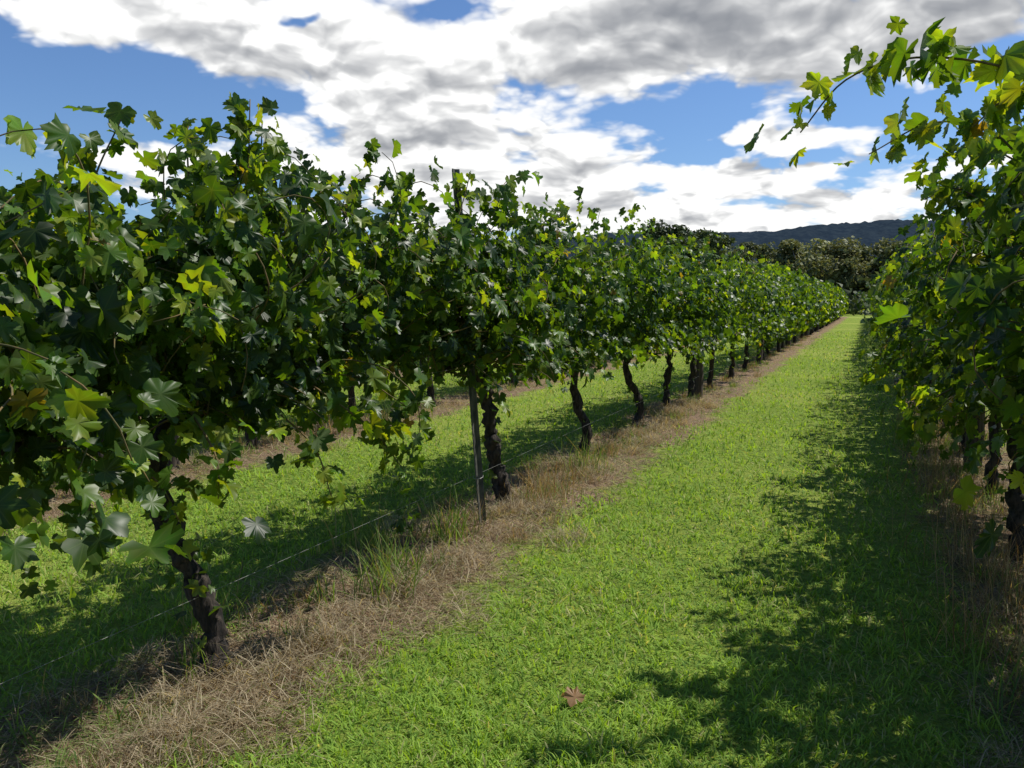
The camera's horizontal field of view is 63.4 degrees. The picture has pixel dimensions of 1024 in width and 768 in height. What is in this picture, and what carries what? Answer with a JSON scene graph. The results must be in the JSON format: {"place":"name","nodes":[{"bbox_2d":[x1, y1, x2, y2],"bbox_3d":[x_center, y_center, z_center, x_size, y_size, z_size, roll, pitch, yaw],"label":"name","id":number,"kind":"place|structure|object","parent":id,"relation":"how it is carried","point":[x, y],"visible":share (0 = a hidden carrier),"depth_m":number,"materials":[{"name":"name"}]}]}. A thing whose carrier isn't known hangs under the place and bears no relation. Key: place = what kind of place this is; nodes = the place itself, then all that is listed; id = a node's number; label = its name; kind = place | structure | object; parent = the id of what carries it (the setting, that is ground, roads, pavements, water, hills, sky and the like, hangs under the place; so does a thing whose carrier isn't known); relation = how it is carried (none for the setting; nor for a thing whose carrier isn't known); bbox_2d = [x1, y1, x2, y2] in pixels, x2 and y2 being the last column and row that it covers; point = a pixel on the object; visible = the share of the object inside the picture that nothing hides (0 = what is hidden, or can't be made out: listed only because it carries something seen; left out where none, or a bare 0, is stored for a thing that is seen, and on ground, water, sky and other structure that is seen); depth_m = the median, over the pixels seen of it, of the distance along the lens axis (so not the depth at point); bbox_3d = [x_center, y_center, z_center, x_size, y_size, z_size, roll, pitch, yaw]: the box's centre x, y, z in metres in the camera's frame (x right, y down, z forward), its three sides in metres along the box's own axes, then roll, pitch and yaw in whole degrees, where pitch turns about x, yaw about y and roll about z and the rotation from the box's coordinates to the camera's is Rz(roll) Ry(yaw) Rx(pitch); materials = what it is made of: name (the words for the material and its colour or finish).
{"place":"outdoors","nodes":[
{"label":"outdoors","id":0,"kind":"place"},
{"bbox_2d":[0,308,1023,767],"bbox_3d":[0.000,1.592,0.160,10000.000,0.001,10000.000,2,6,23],"label":"ground","id":1,"kind":"structure","parent":0,"point":[848,322],"depth_m":4.80,"materials":[{"name":"green plant"}]},
{"bbox_2d":[1,212,53,359],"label":"grapevine","id":2,"kind":"object","parent":1,"relation":"on","point":[18,273],"visible":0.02,"depth_m":6.02,"materials":[{"name":"green plant"}]},
{"bbox_2d":[0,169,202,459],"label":"grapevine","id":3,"kind":"object","parent":1,"relation":"on","point":[32,259],"visible":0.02,"depth_m":6.26,"materials":[{"name":"green plant"}]},
{"bbox_2d":[0,181,254,598],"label":"grapevine","id":4,"kind":"object","parent":1,"relation":"on","point":[108,317],"visible":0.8,"depth_m":2.52,"materials":[{"name":"green plant"}]},
{"bbox_2d":[161,357,179,469],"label":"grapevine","id":5,"kind":"object","parent":1,"relation":"on","point":[174,462],"visible":0.03,"depth_m":7.89,"materials":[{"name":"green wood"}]},
{"bbox_2d":[0,91,516,680],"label":"grapevine","id":6,"kind":"object","parent":1,"relation":"on","point":[250,355],"visible":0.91,"depth_m":3.09,"materials":[{"name":"green plant"}]},
{"bbox_2d":[183,240,358,448],"bbox_3d":[-2.890,-0.486,8.821,1.620,2.530,3.446,2,6,23],"label":"grapevine","id":7,"kind":"object","parent":1,"relation":"on","point":[254,441],"depth_m":8.96,"materials":[{"name":"green plant"}]},
{"bbox_2d":[315,377,319,431],"bbox_3d":[-2.343,-0.256,9.961,0.106,2.312,0.079,2,6,23],"label":"steel star picket","id":8,"kind":"object","parent":1,"relation":"on","point":[318,378],"visible":0.02,"depth_m":10.02,"materials":[{"name":"silver metal"}]},
{"bbox_2d":[130,119,583,534],"bbox_3d":[-0.669,-0.228,5.029,1.842,2.343,3.569,2,6,23],"label":"grapevine","id":9,"kind":"object","parent":1,"relation":"on","point":[428,329],"visible":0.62,"depth_m":4.65,"materials":[{"name":"green plant"}]},
{"bbox_2d":[300,266,426,424],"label":"grapevine","id":10,"kind":"object","parent":1,"relation":"on","point":[351,402],"depth_m":10.74,"materials":[{"name":"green plant"}]},
{"bbox_2d":[422,259,439,403],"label":"grapevine","id":11,"kind":"object","parent":1,"relation":"on","point":[430,391],"depth_m":12.50,"materials":[{"name":"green plant"}]},
{"bbox_2d":[452,168,486,524],"bbox_3d":[-0.290,-0.086,5.846,0.260,2.800,0.074,0,6,4],"label":"steel star picket","id":12,"kind":"object","parent":1,"relation":"on","point":[478,475],"visible":0.48,"depth_m":5.88,"materials":[{"name":"silver metal"}]},
{"bbox_2d":[0,331,1023,767],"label":"lawn grass","id":13,"kind":"structure","parent":1,"relation":"on","point":[472,749],"depth_m":4.08,"materials":[{"name":"green plant"}]},
{"bbox_2d":[0,333,1023,767],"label":"dry grass and weeds","id":14,"kind":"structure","parent":1,"relation":"on","point":[174,727],"depth_m":4.14,"materials":[{"name":"beige plant"}]},
{"bbox_2d":[509,373,516,386],"bbox_3d":[0.013,-0.859,15.447,0.177,2.213,0.165,2,6,23],"label":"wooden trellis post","id":15,"kind":"object","parent":1,"relation":"on","point":[511,375],"depth_m":15.45,"materials":[{"name":"brown wood"}]},
{"bbox_2d":[388,171,642,503],"bbox_3d":[0.045,-0.288,6.660,1.546,2.624,3.938,2,6,23],"label":"grapevine","id":16,"kind":"object","parent":1,"relation":"on","point":[514,360],"visible":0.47,"depth_m":6.23,"materials":[{"name":"green plant"}]},
{"bbox_2d":[561,686,585,706],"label":"fallen leaf","id":17,"kind":"object","parent":1,"relation":"on","point":[570,694],"visible":1,"depth_m":3.27,"materials":[{"name":"red plant"}]},
{"bbox_2d":[492,196,695,452],"bbox_3d":[0.875,-0.568,8.461,1.782,2.786,3.515,2,6,23],"label":"grapevine","id":18,"kind":"object","parent":1,"relation":"on","point":[597,337],"visible":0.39,"depth_m":8.40,"materials":[{"name":"green plant"}]},
{"bbox_2d":[603,245,629,268],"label":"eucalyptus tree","id":19,"kind":"object","parent":1,"relation":"on","point":[608,250],"depth_m":116.48,"materials":[{"name":"green plant"}]},
{"bbox_2d":[622,237,645,261],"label":"eucalyptus tree","id":20,"kind":"object","parent":1,"relation":"on","point":[630,247],"visible":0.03,"depth_m":111.86,"materials":[{"name":"green plant"}]},
{"bbox_2d":[579,203,721,427],"bbox_3d":[1.574,-0.736,10.191,1.586,2.753,4.100,2,6,23],"label":"grapevine","id":21,"kind":"object","parent":1,"relation":"on","point":[690,340],"visible":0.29,"depth_m":10.25,"materials":[{"name":"green plant"}]},
{"bbox_2d":[629,219,698,258],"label":"eucalyptus tree","id":22,"kind":"object","parent":1,"relation":"on","point":[677,230],"visible":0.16,"depth_m":103.56,"materials":[{"name":"green plant"}]},
{"bbox_2d":[620,232,741,410],"bbox_3d":[2.352,-0.908,12.095,1.726,2.717,3.884,2,6,23],"label":"grapevine","id":23,"kind":"object","parent":1,"relation":"on","point":[717,283],"visible":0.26,"depth_m":11.69,"materials":[{"name":"green plant"}]},
{"bbox_2d":[654,235,718,273],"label":"eucalyptus tree","id":24,"kind":"object","parent":1,"relation":"on","point":[684,243],"visible":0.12,"depth_m":98.67,"materials":[{"name":"green plant"}]},
{"bbox_2d":[635,227,753,397],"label":"grapevine","id":25,"kind":"object","parent":1,"relation":"on","point":[716,330],"visible":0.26,"depth_m":12.57,"materials":[{"name":"green plant"}]},
{"bbox_2d":[694,340,703,396],"bbox_3d":[3.110,-0.692,13.795,0.174,2.213,0.165,2,6,23],"label":"wooden trellis post","id":26,"kind":"object","parent":1,"relation":"on","point":[698,380],"visible":0.12,"depth_m":13.79,"materials":[{"name":"brown wood"}]},
{"bbox_2d":[1,351,755,683],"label":"trellis wire","id":27,"kind":"object","parent":26,"relation":"attached to","point":[293,555],"visible":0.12,"depth_m":3.78,"materials":[{"name":"grey metal"}]},
{"bbox_2d":[687,228,736,274],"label":"eucalyptus tree","id":28,"kind":"object","parent":1,"relation":"on","point":[724,240],"visible":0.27,"depth_m":103.16,"materials":[{"name":"green plant"}]},
{"bbox_2d":[677,245,778,388],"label":"grapevine","id":29,"kind":"object","parent":1,"relation":"on","point":[737,292],"visible":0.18,"depth_m":14.85,"materials":[{"name":"green plant"}]},
{"bbox_2d":[591,259,881,315],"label":"distant bush","id":30,"kind":"object","parent":1,"relation":"on","point":[853,308],"visible":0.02,"depth_m":94.07,"materials":[{"name":"green plant"}]},
{"bbox_2d":[721,241,757,268],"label":"eucalyptus tree","id":31,"kind":"object","parent":1,"relation":"on","point":[750,246],"visible":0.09,"depth_m":112.28,"materials":[{"name":"green plant"}]},
{"bbox_2d":[703,255,784,378],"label":"grapevine","id":32,"kind":"object","parent":1,"relation":"on","point":[748,316],"visible":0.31,"depth_m":16.82,"materials":[{"name":"green plant"}]},
{"bbox_2d":[710,256,789,370],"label":"grapevine","id":33,"kind":"object","parent":1,"relation":"on","point":[771,335],"visible":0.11,"depth_m":18.48,"materials":[{"name":"green plant"}]},
{"bbox_2d":[756,328,762,362],"bbox_3d":[6.395,-1.456,21.379,0.176,2.213,0.165,2,6,23],"label":"wooden trellis post","id":34,"kind":"object","parent":1,"relation":"on","point":[757,348],"visible":0.08,"depth_m":21.39,"materials":[{"name":"brown wood"}]},
{"bbox_2d":[741,260,794,363],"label":"grapevine","id":35,"kind":"object","parent":1,"relation":"on","point":[779,327],"visible":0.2,"depth_m":20.37,"materials":[{"name":"green plant"}]},
{"bbox_2d":[752,238,803,265],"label":"eucalyptus tree","id":36,"kind":"object","parent":1,"relation":"on","point":[765,250],"visible":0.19,"depth_m":114.44,"materials":[{"name":"green plant"}]},
{"bbox_2d":[749,254,829,359],"bbox_3d":[10.965,-3.015,31.873,1.637,2.969,22.671,2,6,23],"label":"grapevine row","id":37,"kind":"object","parent":1,"relation":"on","point":[807,307],"visible":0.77,"depth_m":26.22,"materials":[{"name":"green plant"}]},
{"bbox_2d":[766,239,818,270],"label":"eucalyptus tree","id":38,"kind":"object","parent":1,"relation":"on","point":[791,248],"visible":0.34,"depth_m":112.11,"materials":[{"name":"green plant"}]},
{"bbox_2d":[788,235,871,287],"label":"eucalyptus tree","id":39,"kind":"object","parent":1,"relation":"on","point":[822,268],"visible":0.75,"depth_m":104.49,"materials":[{"name":"green plant"}]},
{"bbox_2d":[813,280,849,331],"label":"grapevine row","id":40,"kind":"object","parent":1,"relation":"on","point":[838,298],"visible":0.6,"depth_m":51.90,"materials":[{"name":"green plant"}]},
{"bbox_2d":[835,246,872,286],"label":"eucalyptus tree","id":41,"kind":"object","parent":1,"relation":"on","point":[867,256],"visible":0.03,"depth_m":109.72,"materials":[{"name":"green plant"}]},
{"bbox_2d":[834,256,890,312],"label":"eucalyptus tree","id":42,"kind":"object","parent":1,"relation":"on","point":[856,283],"visible":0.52,"depth_m":101.83,"materials":[{"name":"green plant"}]},
{"bbox_2d":[860,257,891,348],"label":"grapevine","id":43,"kind":"object","parent":1,"relation":"on","point":[871,308],"depth_m":15.94,"materials":[{"name":"green plant"}]},
{"bbox_2d":[859,259,896,355],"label":"grapevine","id":44,"kind":"object","parent":1,"relation":"on","point":[873,347],"visible":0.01,"depth_m":14.54,"materials":[{"name":"green plant"}]},
{"bbox_2d":[744,16,1023,557],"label":"grapevine","id":45,"kind":"object","parent":1,"relation":"on","point":[980,335],"visible":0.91,"depth_m":2.79,"materials":[{"name":"green plant"}]},
{"bbox_2d":[863,237,916,287],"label":"eucalyptus tree","id":46,"kind":"object","parent":1,"relation":"on","point":[884,242],"visible":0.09,"depth_m":104.82,"materials":[{"name":"green plant"}]},
{"bbox_2d":[860,253,931,383],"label":"grapevine","id":47,"kind":"object","parent":1,"relation":"on","point":[881,328],"visible":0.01,"depth_m":12.72,"materials":[{"name":"green plant"}]},
{"bbox_2d":[877,240,914,262],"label":"eucalyptus tree","id":48,"kind":"object","parent":1,"relation":"on","point":[899,243],"visible":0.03,"depth_m":100.52,"materials":[{"name":"green plant"}]},
{"bbox_2d":[859,235,943,424],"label":"grapevine","id":49,"kind":"object","parent":1,"relation":"on","point":[872,333],"visible":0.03,"depth_m":10.11,"materials":[{"name":"green plant"}]},
{"bbox_2d":[868,232,977,453],"bbox_3d":[4.864,-0.416,8.598,2.171,2.441,3.860,2,6,23],"label":"grapevine","id":50,"kind":"object","parent":1,"relation":"on","point":[879,313],"visible":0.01,"depth_m":8.71,"materials":[{"name":"green plant"}]},
{"bbox_2d":[853,223,1006,494],"bbox_3d":[3.973,-0.320,7.055,2.023,2.556,3.606,2,6,23],"label":"grapevine","id":51,"kind":"object","parent":1,"relation":"on","point":[891,282],"visible":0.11,"depth_m":6.88,"materials":[{"name":"green plant"}]},
{"bbox_2d":[858,162,1023,564],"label":"grapevine","id":52,"kind":"object","parent":1,"relation":"on","point":[938,389],"visible":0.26,"depth_m":5.09,"materials":[{"name":"green plant"}]},
{"bbox_2d":[963,406,984,468],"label":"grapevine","id":53,"kind":"object","parent":1,"relation":"on","point":[981,426],"visible":0.06,"depth_m":7.81,"materials":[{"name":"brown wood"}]},
{"bbox_2d":[980,208,1023,470],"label":"grapevine","id":54,"kind":"object","parent":1,"relation":"on","point":[1014,266],"visible":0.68,"depth_m":2.49,"materials":[{"name":"green plant"}]},
{"bbox_2d":[0,0,1023,248],"label":"sky","id":55,"kind":"structure","parent":0,"point":[656,105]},
{"bbox_2d":[356,219,968,268],"bbox_3d":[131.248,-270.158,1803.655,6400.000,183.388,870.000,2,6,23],"label":"forested hills","id":56,"kind":"structure","parent":0,"point":[869,233],"depth_m":1629.57,"materials":[{"name":"green plant"}]}
]}

